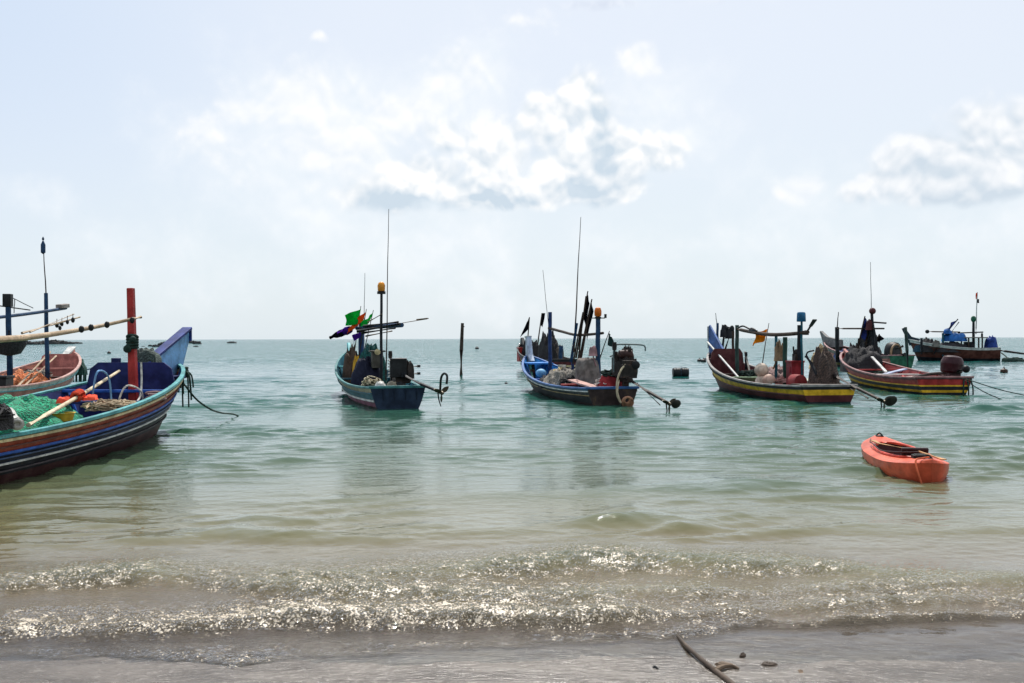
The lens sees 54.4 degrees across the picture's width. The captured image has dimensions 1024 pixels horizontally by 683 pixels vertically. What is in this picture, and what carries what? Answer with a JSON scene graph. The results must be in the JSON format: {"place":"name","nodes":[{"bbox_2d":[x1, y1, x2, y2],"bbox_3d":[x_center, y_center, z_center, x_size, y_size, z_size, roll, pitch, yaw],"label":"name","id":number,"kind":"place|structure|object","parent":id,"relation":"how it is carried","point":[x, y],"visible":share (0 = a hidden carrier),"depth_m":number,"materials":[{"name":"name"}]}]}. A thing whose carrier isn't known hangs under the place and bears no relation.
{"place":"outdoors","nodes":[
{"label":"outdoors","id":0,"kind":"place"},
{"bbox_2d":[0,337,1023,667],"bbox_3d":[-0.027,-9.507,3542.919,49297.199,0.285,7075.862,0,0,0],"label":"sea","id":1,"kind":"structure","parent":0,"point":[304,489],"depth_m":11.18,"materials":[{"name":"teal liquid"}]},
{"bbox_2d":[28,341,42,344],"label":"rock","id":2,"kind":"object","parent":1,"relation":"in","point":[34,343],"visible":0.96,"depth_m":370.26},
{"bbox_2d":[0,237,81,396],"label":"fishing boat","id":3,"kind":"object","parent":1,"relation":"on","point":[64,367],"visible":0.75,"depth_m":31.45,"materials":[{"name":"wood"}]},
{"bbox_2d":[0,375,14,385],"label":"crate","id":4,"kind":"object","parent":3,"relation":"in","point":[6,380],"visible":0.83,"depth_m":27.22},
{"bbox_2d":[0,330,27,355],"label":"hanging basket","id":5,"kind":"object","parent":3,"relation":"hanging from","point":[11,348],"visible":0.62,"depth_m":27.33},
{"bbox_2d":[2,368,50,384],"bbox_3d":[-15.221,1.237,30.843,1.819,0.808,2.703,0,0,-28],"label":"fishing net","id":6,"kind":"object","parent":3,"relation":"in","point":[20,374],"visible":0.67,"depth_m":30.63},
{"bbox_2d":[18,351,56,384],"bbox_3d":[-14.879,0.852,31.253,0.156,1.062,4.601,0,0,-12],"label":"oar pair","id":7,"kind":"object","parent":3,"relation":"on","point":[34,368],"visible":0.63,"depth_m":31.05},
{"bbox_2d":[24,369,52,379],"bbox_3d":[-15.695,1.216,32.716,1.217,0.641,1.436,0,0,-7],"label":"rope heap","id":8,"kind":"object","parent":3,"relation":"in","point":[42,372],"visible":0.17,"depth_m":32.55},
{"bbox_2d":[21,314,79,333],"bbox_3d":[-14.387,-0.563,31.057,0.625,0.698,3.499,0,0,9],"label":"fishing rig","id":9,"kind":"object","parent":3,"relation":"in","point":[61,323],"visible":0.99,"depth_m":31.74},
{"bbox_2d":[73,359,87,381],"bbox_3d":[-15.687,1.042,36.003,0.645,0.840,0.638,0,0,-7],"label":"rope bundle","id":10,"kind":"object","parent":3,"relation":"on","point":[82,370],"visible":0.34,"depth_m":35.90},
{"bbox_2d":[44,339,59,343],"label":"rock","id":11,"kind":"object","parent":1,"relation":"in","point":[55,341],"visible":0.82,"depth_m":398.12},
{"bbox_2d":[58,340,67,343],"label":"rock","id":12,"kind":"object","parent":1,"relation":"in","point":[62,342],"visible":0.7,"depth_m":404.92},
{"bbox_2d":[0,288,191,483],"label":"fishing boat","id":13,"kind":"object","parent":1,"relation":"on","point":[34,452],"visible":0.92,"depth_m":16.77,"materials":[{"name":"wood"}]},
{"bbox_2d":[0,403,14,430],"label":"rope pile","id":14,"kind":"object","parent":13,"relation":"on","point":[6,418],"visible":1,"depth_m":12.38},
{"bbox_2d":[0,394,83,433],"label":"fishing net","id":15,"kind":"object","parent":13,"relation":"in","point":[30,407],"visible":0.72,"depth_m":14.28,"materials":[{"name":"fabric"}]},
{"bbox_2d":[10,407,24,430],"bbox_3d":[-6.588,1.015,13.144,0.170,0.244,1.100,0,0,-32],"label":"fender","id":16,"kind":"object","parent":15,"relation":"on","point":[19,423],"visible":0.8,"depth_m":12.71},
{"bbox_2d":[51,412,75,421],"bbox_3d":[-6.759,1.136,14.904,0.426,0.140,0.430,0,0,3],"label":"basket","id":17,"kind":"object","parent":15,"relation":"in","point":[66,416],"visible":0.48,"depth_m":14.79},
{"bbox_2d":[26,370,119,426],"bbox_3d":[-6.898,0.838,15.953,0.066,0.608,5.378,0,0,-9],"label":"bamboo pole","id":18,"kind":"object","parent":15,"relation":"on","point":[53,410],"visible":0.89,"depth_m":14.95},
{"bbox_2d":[56,389,97,403],"bbox_3d":[-6.873,0.854,15.752,0.320,0.208,0.812,0,0,37],"label":"rag","id":19,"kind":"object","parent":18,"relation":"attached to","point":[80,394],"visible":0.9,"depth_m":15.66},
{"bbox_2d":[80,399,141,411],"bbox_3d":[-6.580,1.038,16.573,0.904,0.214,1.234,0,0,3],"label":"rope heap","id":20,"kind":"object","parent":13,"relation":"on","point":[106,404],"visible":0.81,"depth_m":16.16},
{"bbox_2d":[91,370,111,404],"bbox_3d":[-6.773,0.784,16.495,0.125,0.647,0.674,0,0,3],"label":"hoop","id":21,"kind":"object","parent":20,"relation":"on","point":[103,371],"visible":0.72,"depth_m":16.34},
{"bbox_2d":[118,385,143,399],"bbox_3d":[-6.559,0.980,17.287,0.172,0.488,0.680,0,0,19],"label":"hoop","id":22,"kind":"object","parent":13,"relation":"on","point":[139,389],"visible":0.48,"depth_m":17.11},
{"bbox_2d":[137,362,142,400],"bbox_3d":[-6.690,0.749,17.712,0.063,0.755,0.630,0,0,0],"label":"rope","id":23,"kind":"object","parent":13,"relation":"hanging from","point":[141,383],"visible":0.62,"depth_m":17.99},
{"bbox_2d":[137,347,161,361],"bbox_3d":[-7.321,0.304,19.944,0.599,0.391,0.688,0,0,3],"label":"net bundle","id":24,"kind":"object","parent":13,"relation":"on","point":[146,354],"visible":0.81,"depth_m":19.68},
{"bbox_2d":[144,391,166,400],"bbox_3d":[-6.421,1.019,17.875,0.427,0.283,0.442,0,0,3],"label":"rope coil","id":25,"kind":"object","parent":13,"relation":"on","point":[150,393],"visible":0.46,"depth_m":17.76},
{"bbox_2d":[177,367,193,406],"bbox_3d":[-6.941,0.966,21.147,0.392,0.868,0.328,0,0,3],"label":"rope tassel","id":26,"kind":"object","parent":13,"relation":"hanging from","point":[188,374],"visible":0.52,"depth_m":21.09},
{"bbox_2d":[183,384,238,415],"bbox_3d":[-6.619,1.513,23.052,0.426,1.296,4.728,0,0,0],"label":"mooring line","id":27,"kind":"object","parent":13,"relation":"attached to","point":[195,398],"visible":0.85,"depth_m":21.00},
{"bbox_2d":[335,209,448,408],"bbox_3d":[-4.229,-0.991,30.661,2.103,6.259,12.023,0,0,-17],"label":"fishing boat","id":28,"kind":"object","parent":1,"relation":"on","point":[409,394],"visible":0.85,"depth_m":27.20,"materials":[{"name":"wood"}]},
{"bbox_2d":[342,344,357,390],"bbox_3d":[-5.366,0.861,33.412,0.710,1.600,0.873,0,0,-17],"label":"net bundle","id":29,"kind":"object","parent":28,"relation":"on","point":[351,353],"visible":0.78,"depth_m":33.18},
{"bbox_2d":[345,306,360,347],"bbox_3d":[-5.309,-0.071,33.167,0.315,2.210,0.654,0,0,-36],"label":"flag pole","id":30,"kind":"object","parent":28,"relation":"on","point":[352,317],"visible":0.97,"depth_m":33.11,"materials":[{"name":"fabric"}]},
{"bbox_2d":[352,355,358,371],"bbox_3d":[-5.103,0.779,32.905,0.346,0.661,0.401,0,0,-17],"label":"flag","id":31,"kind":"object","parent":28,"relation":"on","point":[355,360],"visible":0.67,"depth_m":32.79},
{"bbox_2d":[347,309,366,350],"bbox_3d":[-5.106,0.043,33.035,0.801,2.228,0.215,0,0,32],"label":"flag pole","id":32,"kind":"object","parent":28,"relation":"attached to","point":[360,318],"visible":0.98,"depth_m":32.95,"materials":[{"name":"fabric"}]},
{"bbox_2d":[329,326,352,338],"bbox_3d":[-5.794,-0.294,33.595,0.280,0.431,1.167,0,0,-45],"label":"rolled flag","id":33,"kind":"object","parent":32,"relation":"attached to","point":[341,332],"visible":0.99,"depth_m":33.40,"materials":[{"name":"fabric"}]},
{"bbox_2d":[352,332,362,356],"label":"flag pole","id":34,"kind":"object","parent":28,"relation":"attached to","point":[356,336],"visible":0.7,"depth_m":32.86,"materials":[{"name":"fabric"}]},
{"bbox_2d":[351,355,379,386],"bbox_3d":[-4.551,0.922,31.203,1.021,0.985,1.040,0,0,-17],"label":"tarp","id":35,"kind":"object","parent":28,"relation":"on","point":[363,369],"visible":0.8,"depth_m":30.87,"materials":[{"name":"fabric"}]},
{"bbox_2d":[360,310,373,348],"bbox_3d":[-4.838,0.059,32.753,0.695,2.182,0.178,0,0,35],"label":"flag pole","id":36,"kind":"object","parent":28,"relation":"attached to","point":[364,322],"visible":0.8,"depth_m":32.72,"materials":[{"name":"fabric"}]},
{"bbox_2d":[361,375,380,385],"bbox_3d":[-3.951,1.112,28.015,0.598,0.314,0.998,0,0,-17],"label":"rope heap","id":37,"kind":"object","parent":28,"relation":"on","point":[367,380],"visible":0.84,"depth_m":27.80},
{"bbox_2d":[358,343,387,384],"bbox_3d":[-4.553,0.720,31.974,1.092,1.354,1.274,0,0,-17],"label":"fishing net","id":38,"kind":"object","parent":28,"relation":"in","point":[364,353],"visible":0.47,"depth_m":31.72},
{"bbox_2d":[375,381,385,385],"bbox_3d":[-3.547,1.146,26.813,0.320,0.195,0.402,0,0,-17],"label":"jug","id":39,"kind":"object","parent":28,"relation":"on","point":[380,383],"visible":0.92,"depth_m":26.71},
{"bbox_2d":[387,381,396,385],"bbox_3d":[-3.237,1.148,26.909,0.322,0.188,0.402,0,0,-17],"label":"jug","id":40,"kind":"object","parent":28,"relation":"on","point":[390,383],"visible":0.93,"depth_m":26.78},
{"bbox_2d":[356,314,428,336],"bbox_3d":[-4.039,-0.496,31.026,1.055,0.704,3.336,0,0,-45],"label":"bundle","id":41,"kind":"object","parent":28,"relation":"on","point":[364,331],"visible":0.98,"depth_m":31.37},
{"bbox_2d":[459,323,464,374],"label":"mooring stake","id":42,"kind":"object","parent":1,"relation":"in","point":[461,339],"visible":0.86,"depth_m":51.92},
{"bbox_2d":[517,274,576,370],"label":"fishing boat","id":43,"kind":"object","parent":1,"relation":"on","point":[560,360],"visible":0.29,"depth_m":54.49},
{"bbox_2d":[516,347,522,361],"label":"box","id":44,"kind":"object","parent":43,"relation":"in","point":[520,351],"visible":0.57,"depth_m":59.67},
{"bbox_2d":[520,317,529,336],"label":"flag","id":45,"kind":"object","parent":43,"relation":"on","point":[526,327],"visible":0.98,"depth_m":59.96,"materials":[{"name":"fabric"}]},
{"bbox_2d":[520,340,538,364],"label":"net heap","id":46,"kind":"object","parent":43,"relation":"in","point":[535,347],"visible":0.37,"depth_m":59.36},
{"bbox_2d":[537,313,544,344],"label":"flag pole","id":47,"kind":"object","parent":43,"relation":"on","point":[542,319],"visible":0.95,"depth_m":59.99,"materials":[{"name":"fabric"}]},
{"bbox_2d":[538,330,558,359],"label":"net heap","id":48,"kind":"object","parent":43,"relation":"in","point":[543,350],"visible":0.49,"depth_m":55.62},
{"bbox_2d":[553,341,563,358],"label":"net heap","id":49,"kind":"object","parent":43,"relation":"in","point":[557,350],"visible":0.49,"depth_m":55.61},
{"bbox_2d":[521,218,680,410],"bbox_3d":[1.982,-0.896,31.869,2.090,6.033,13.150,0,0,-12],"label":"fishing boat","id":50,"kind":"object","parent":1,"relation":"on","point":[625,366],"visible":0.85,"depth_m":28.69,"materials":[{"name":"wood"}]},
{"bbox_2d":[536,369,545,376],"bbox_3d":[1.016,1.103,34.804,0.380,0.304,0.380,0,0,-12],"label":"float","id":51,"kind":"object","parent":50,"relation":"in","point":[540,372],"visible":0.94,"depth_m":34.67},
{"bbox_2d":[543,367,574,386],"bbox_3d":[1.665,1.100,31.810,1.343,0.636,1.742,0,0,-12],"label":"fishing net","id":52,"kind":"object","parent":50,"relation":"in","point":[553,377],"visible":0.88,"depth_m":31.29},
{"bbox_2d":[570,323,577,361],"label":"pole","id":53,"kind":"object","parent":50,"relation":"on","point":[574,339],"visible":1,"depth_m":31.29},
{"bbox_2d":[572,312,582,363],"bbox_3d":[2.078,-0.104,31.320,0.406,1.643,0.102,0,0,30],"label":"flag pole","id":54,"kind":"object","parent":50,"relation":"on","point":[581,321],"visible":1,"depth_m":31.28,"materials":[{"name":"fabric"}]},
{"bbox_2d":[578,296,585,357],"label":"flag pole","id":55,"kind":"object","parent":50,"relation":"on","point":[581,328],"visible":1,"depth_m":31.28,"materials":[{"name":"fabric"}]},
{"bbox_2d":[575,291,589,357],"bbox_3d":[2.221,-0.528,31.343,0.475,2.111,0.160,0,0,25],"label":"flag pole","id":56,"kind":"object","parent":50,"relation":"on","point":[586,309],"visible":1,"depth_m":31.31,"materials":[{"name":"fabric"}]},
{"bbox_2d":[568,379,598,386],"bbox_3d":[2.154,1.254,29.054,0.340,0.260,1.328,0,0,-34],"label":"plank","id":57,"kind":"object","parent":50,"relation":"on","point":[580,382],"visible":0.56,"depth_m":29.11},
{"bbox_2d":[580,310,590,357],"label":"pole","id":58,"kind":"object","parent":50,"relation":"on","point":[585,336],"visible":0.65,"depth_m":31.29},
{"bbox_2d":[579,299,593,357],"bbox_3d":[2.335,-0.339,31.355,0.510,1.989,0.191,0,0,24],"label":"flag pole","id":59,"kind":"object","parent":50,"relation":"on","point":[591,313],"visible":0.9,"depth_m":31.27,"materials":[{"name":"fabric"}]},
{"bbox_2d":[575,357,600,383],"bbox_3d":[2.303,0.894,30.103,0.802,0.839,0.969,0,0,-12],"label":"canvas cover","id":60,"kind":"object","parent":50,"relation":"in","point":[587,370],"visible":0.91,"depth_m":29.71,"materials":[{"name":"fabric"}]},
{"bbox_2d":[588,345,596,365],"bbox_3d":[2.420,0.427,29.813,0.271,0.628,0.262,0,0,12],"label":"bag","id":61,"kind":"object","parent":50,"relation":"attached to","point":[593,351],"visible":1,"depth_m":29.72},
{"bbox_2d":[600,369,612,376],"bbox_3d":[2.836,0.901,29.008,0.579,0.259,0.701,0,0,-12],"label":"rope heap","id":62,"kind":"object","parent":50,"relation":"on","point":[605,372],"visible":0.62,"depth_m":28.88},
{"bbox_2d":[600,331,613,357],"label":"flag pole","id":63,"kind":"object","parent":50,"relation":"on","point":[610,339],"visible":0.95,"depth_m":29.58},
{"bbox_2d":[597,374,621,385],"bbox_3d":[2.858,1.101,28.908,0.792,0.378,0.610,0,0,-12],"label":"cloth","id":64,"kind":"object","parent":50,"relation":"on","point":[609,380],"visible":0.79,"depth_m":28.68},
{"bbox_2d":[593,378,612,386],"bbox_3d":[2.678,1.193,29.017,0.688,0.291,0.792,0,0,-12],"label":"line tangle","id":65,"kind":"object","parent":64,"relation":"on","point":[597,381],"visible":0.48,"depth_m":28.91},
{"bbox_2d":[621,396,633,405],"bbox_3d":[3.224,1.684,27.658,0.352,0.350,0.271,0,0,-12],"label":"rope coil","id":66,"kind":"object","parent":50,"relation":"hanging from","point":[630,402],"visible":0.97,"depth_m":27.62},
{"bbox_2d":[672,367,688,375],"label":"barrel float","id":67,"kind":"object","parent":1,"relation":"on","point":[683,371],"visible":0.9,"depth_m":48.30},
{"bbox_2d":[704,313,896,407],"bbox_3d":[8.457,0.509,32.405,2.210,3.184,12.517,0,0,-8],"label":"fishing boat","id":68,"kind":"object","parent":1,"relation":"on","point":[725,366],"visible":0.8,"depth_m":31.28,"materials":[{"name":"wood"}]},
{"bbox_2d":[720,324,726,347],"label":"pole","id":69,"kind":"object","parent":68,"relation":"on","point":[723,332],"visible":0.98,"depth_m":37.93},
{"bbox_2d":[724,325,733,348],"bbox_3d":[8.262,-0.081,37.998,0.433,1.074,0.265,0,0,-8],"label":"flag","id":70,"kind":"object","parent":68,"relation":"on","point":[730,329],"visible":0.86,"depth_m":37.92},
{"bbox_2d":[734,376,756,380],"bbox_3d":[7.870,1.242,33.204,1.029,0.120,1.040,0,0,-8],"label":"basin","id":71,"kind":"object","parent":68,"relation":"in","point":[749,378],"visible":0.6,"depth_m":32.79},
{"bbox_2d":[737,369,756,376],"bbox_3d":[8.316,1.090,34.520,0.978,0.283,1.153,0,0,-8],"label":"rope heap","id":72,"kind":"object","parent":68,"relation":"in","point":[746,373],"visible":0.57,"depth_m":34.28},
{"bbox_2d":[753,324,768,362],"bbox_3d":[8.366,0.106,33.485,0.555,1.452,0.298,0,0,20],"label":"flag pole","id":73,"kind":"object","parent":68,"relation":"on","point":[759,338],"visible":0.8,"depth_m":33.45,"materials":[{"name":"fabric"}]},
{"bbox_2d":[754,363,768,382],"bbox_3d":[8.119,1.054,32.404,0.460,0.710,0.460,0,0,-8],"label":"ball float","id":74,"kind":"object","parent":68,"relation":"on","point":[761,370],"visible":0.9,"depth_m":32.25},
{"bbox_2d":[762,374,775,383],"bbox_3d":[8.209,1.372,31.805,0.438,0.670,0.454,0,0,-8],"label":"ball float","id":75,"kind":"object","parent":68,"relation":"on","point":[768,379],"visible":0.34,"depth_m":31.65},
{"bbox_2d":[768,364,782,377],"bbox_3d":[8.841,1.021,33.045,1.045,0.582,2.576,0,0,-8],"label":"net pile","id":76,"kind":"object","parent":68,"relation":"in","point":[780,371],"visible":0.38,"depth_m":32.69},
{"bbox_2d":[772,339,782,368],"bbox_3d":[8.579,0.406,32.002,0.330,0.993,0.488,0,0,-8],"label":"net bag","id":77,"kind":"object","parent":68,"relation":"hanging from","point":[778,355],"visible":0.91,"depth_m":31.87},
{"bbox_2d":[775,375,785,382],"bbox_3d":[8.731,1.189,31.481,0.713,0.240,1.139,0,0,-8],"label":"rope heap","id":78,"kind":"object","parent":68,"relation":"on","point":[781,379],"visible":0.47,"depth_m":31.46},
{"bbox_2d":[785,360,804,384],"bbox_3d":[8.780,1.069,30.903,0.445,0.960,0.460,0,0,-8],"label":"fuel box","id":79,"kind":"object","parent":68,"relation":"on","point":[793,367],"visible":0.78,"depth_m":30.70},
{"bbox_2d":[792,346,797,360],"bbox_3d":[8.825,0.416,30.899,0.257,0.531,0.250,0,0,-8],"label":"pump","id":80,"kind":"object","parent":79,"relation":"on","point":[794,356],"visible":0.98,"depth_m":30.83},
{"bbox_2d":[787,374,806,384],"bbox_3d":[8.645,1.200,30.204,0.420,0.420,0.560,0,0,-8],"label":"fuel drum","id":81,"kind":"object","parent":68,"relation":"on","point":[796,379],"visible":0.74,"depth_m":29.95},
{"bbox_2d":[797,312,805,321],"bbox_3d":[8.915,-0.760,30.698,0.280,0.300,0.280,0,0,-8],"label":"bucket","id":82,"kind":"object","parent":68,"relation":"on","point":[801,316],"visible":1,"depth_m":30.59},
{"bbox_2d":[803,319,816,334],"bbox_3d":[9.105,-0.439,30.480,0.186,0.480,0.453,0,0,-32],"label":"paddle","id":83,"kind":"object","parent":68,"relation":"on","point":[813,321],"visible":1,"depth_m":30.38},
{"bbox_2d":[808,345,839,383],"bbox_3d":[9.339,0.741,29.844,0.860,1.276,1.200,0,0,-8],"label":"engine cover","id":84,"kind":"object","parent":68,"relation":"on","point":[824,363],"visible":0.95,"depth_m":29.50,"materials":[{"name":"fabric"}]},
{"bbox_2d":[809,344,827,368],"bbox_3d":[9.335,0.440,30.045,0.754,0.778,0.722,0,0,-8],"label":"rope hank","id":85,"kind":"object","parent":84,"relation":"hanging from","point":[821,347],"visible":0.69,"depth_m":29.96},
{"bbox_2d":[820,262,915,367],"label":"fishing boat","id":86,"kind":"object","parent":1,"relation":"on","point":[893,354],"visible":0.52,"depth_m":59.33,"materials":[{"name":"wood"}]},
{"bbox_2d":[848,342,860,351],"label":"net heap","id":87,"kind":"object","parent":86,"relation":"in","point":[852,346],"visible":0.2,"depth_m":61.02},
{"bbox_2d":[857,316,866,348],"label":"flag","id":88,"kind":"object","parent":86,"relation":"on","point":[863,333],"visible":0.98,"depth_m":59.90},
{"bbox_2d":[857,335,881,354],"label":"net heap","id":89,"kind":"object","parent":86,"relation":"in","point":[877,348],"visible":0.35,"depth_m":60.10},
{"bbox_2d":[877,334,883,342],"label":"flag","id":90,"kind":"object","parent":89,"relation":"on","point":[879,338],"visible":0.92,"depth_m":59.86,"materials":[{"name":"fabric"}]},
{"bbox_2d":[861,432,948,482],"bbox_3d":[5.725,1.739,14.631,0.901,0.538,3.390,0,0,9],"label":"kayak","id":91,"kind":"object","parent":1,"relation":"on","point":[902,466],"visible":0.8,"depth_m":13.68,"materials":[{"name":"plastic"}]},
{"bbox_2d":[869,438,918,452],"bbox_3d":[5.478,1.544,14.618,0.249,0.087,1.992,0,0,2],"label":"deck line","id":92,"kind":"object","parent":91,"relation":"on","point":[894,451],"visible":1,"depth_m":13.98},
{"bbox_2d":[870,440,946,459],"bbox_3d":[5.619,1.534,14.279,0.114,0.056,2.398,0,0,-2],"label":"paddle","id":93,"kind":"object","parent":91,"relation":"on","point":[877,442],"visible":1,"depth_m":13.73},
{"bbox_2d":[915,456,928,483],"bbox_3d":[5.362,1.731,13.039,0.130,0.438,0.290,0,0,37],"label":"bow line","id":94,"kind":"object","parent":91,"relation":"hanging from","point":[916,459],"visible":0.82,"depth_m":12.97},
{"bbox_2d":[839,349,973,394],"bbox_3d":[14.413,1.205,37.755,2.659,1.762,10.613,0,0,1],"label":"fishing boat","id":95,"kind":"object","parent":1,"relation":"on","point":[948,379],"visible":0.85,"depth_m":34.29,"materials":[{"name":"wood"}]},
{"bbox_2d":[840,345,882,372],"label":"net heap","id":96,"kind":"object","parent":95,"relation":"in","point":[857,358],"visible":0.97,"depth_m":40.01,"materials":[{"name":"fabric"}]},
{"bbox_2d":[871,356,886,372],"bbox_3d":[14.182,0.884,38.503,0.100,0.575,2.022,0,0,6],"label":"oar","id":97,"kind":"object","parent":95,"relation":"in","point":[878,364],"visible":1,"depth_m":38.40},
{"bbox_2d":[870,368,892,375],"bbox_3d":[14.699,1.206,39.729,0.999,0.290,1.837,0,0,1],"label":"rope heap","id":98,"kind":"object","parent":95,"relation":"in","point":[877,372],"visible":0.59,"depth_m":39.28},
{"bbox_2d":[883,368,907,373],"bbox_3d":[14.655,1.150,38.104,0.874,0.222,0.300,0,0,-13],"label":"plank","id":99,"kind":"object","parent":95,"relation":"on","point":[898,370],"visible":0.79,"depth_m":38.03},
{"bbox_2d":[962,379,973,394],"bbox_3d":[14.840,1.595,32.407,0.343,0.737,0.194,0,0,19],"label":"rope tassel","id":100,"kind":"object","parent":95,"relation":"hanging from","point":[968,387],"visible":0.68,"depth_m":32.38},
{"bbox_2d":[904,327,908,367],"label":"mooring stake","id":101,"kind":"object","parent":1,"relation":"in","point":[906,342],"visible":0.79,"depth_m":47.94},
{"bbox_2d":[902,299,1023,360],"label":"fishing boat","id":102,"kind":"object","parent":1,"relation":"on","point":[971,352],"visible":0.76,"depth_m":79.36,"materials":[{"name":"wood"}]},
{"bbox_2d":[913,345,919,351],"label":"net heap","id":103,"kind":"object","parent":102,"relation":"in","point":[916,348],"visible":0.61,"depth_m":80.47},
{"bbox_2d":[923,337,933,351],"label":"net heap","id":104,"kind":"object","parent":102,"relation":"in","point":[927,348],"visible":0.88,"depth_m":80.03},
{"bbox_2d":[932,340,939,353],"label":"rag pole","id":105,"kind":"object","parent":102,"relation":"in","point":[936,343],"visible":1,"depth_m":79.48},
{"bbox_2d":[935,341,967,351],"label":"net heap","id":106,"kind":"object","parent":102,"relation":"in","point":[954,343],"visible":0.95,"depth_m":79.22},
{"bbox_2d":[941,328,966,340],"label":"tarp roll","id":107,"kind":"object","parent":102,"relation":"on","point":[949,335],"visible":1,"depth_m":79.28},
{"bbox_2d":[948,319,958,330],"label":"flag pole","id":108,"kind":"object","parent":107,"relation":"on","point":[952,324],"visible":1,"depth_m":79.57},
{"bbox_2d":[984,335,997,347],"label":"engine tarp","id":109,"kind":"object","parent":102,"relation":"on","point":[990,342],"visible":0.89,"depth_m":79.33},
{"bbox_2d":[1001,353,1023,361],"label":"stern lines","id":110,"kind":"object","parent":102,"relation":"attached to","point":[1012,359],"visible":0.92,"depth_m":76.37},
{"bbox_2d":[965,380,999,398],"bbox_3d":[14.635,1.512,30.838,0.029,0.629,1.294,0,0,-37],"label":"mooring line","id":111,"kind":"object","parent":1,"relation":"in","point":[982,390],"visible":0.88,"depth_m":30.89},
{"bbox_2d":[966,379,1023,394],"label":"mooring line","id":112,"kind":"object","parent":1,"relation":"in","point":[994,388],"visible":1,"depth_m":31.64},
{"bbox_2d":[1000,367,1007,372],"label":"buoy","id":113,"kind":"object","parent":1,"relation":"on","point":[1003,370],"visible":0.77,"depth_m":53.05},
{"bbox_2d":[0,617,1023,682],"bbox_3d":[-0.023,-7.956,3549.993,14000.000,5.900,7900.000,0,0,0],"label":"beach","id":114,"kind":"structure","parent":0,"point":[974,650],"depth_m":5.98,"materials":[{"name":"sand"}]},
{"bbox_2d":[671,630,738,682],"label":"driftwood branch","id":115,"kind":"object","parent":114,"relation":"on","point":[716,670],"visible":1,"depth_m":5.66,"materials":[{"name":"wood"}]},
{"bbox_2d":[714,661,731,665],"bbox_3d":[1.227,1.861,5.734,0.139,0.035,0.063,0,0,18],"label":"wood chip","id":116,"kind":"object","parent":114,"relation":"on","point":[720,663],"visible":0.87,"depth_m":5.74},
{"bbox_2d":[761,661,777,665],"bbox_3d":[1.489,1.861,5.755,0.106,0.022,0.051,0,0,0],"label":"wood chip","id":117,"kind":"object","parent":114,"relation":"on","point":[765,663],"visible":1,"depth_m":5.75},
{"bbox_2d":[0,0,1023,339],"label":"sky","id":118,"kind":"structure","parent":0,"point":[238,166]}
]}

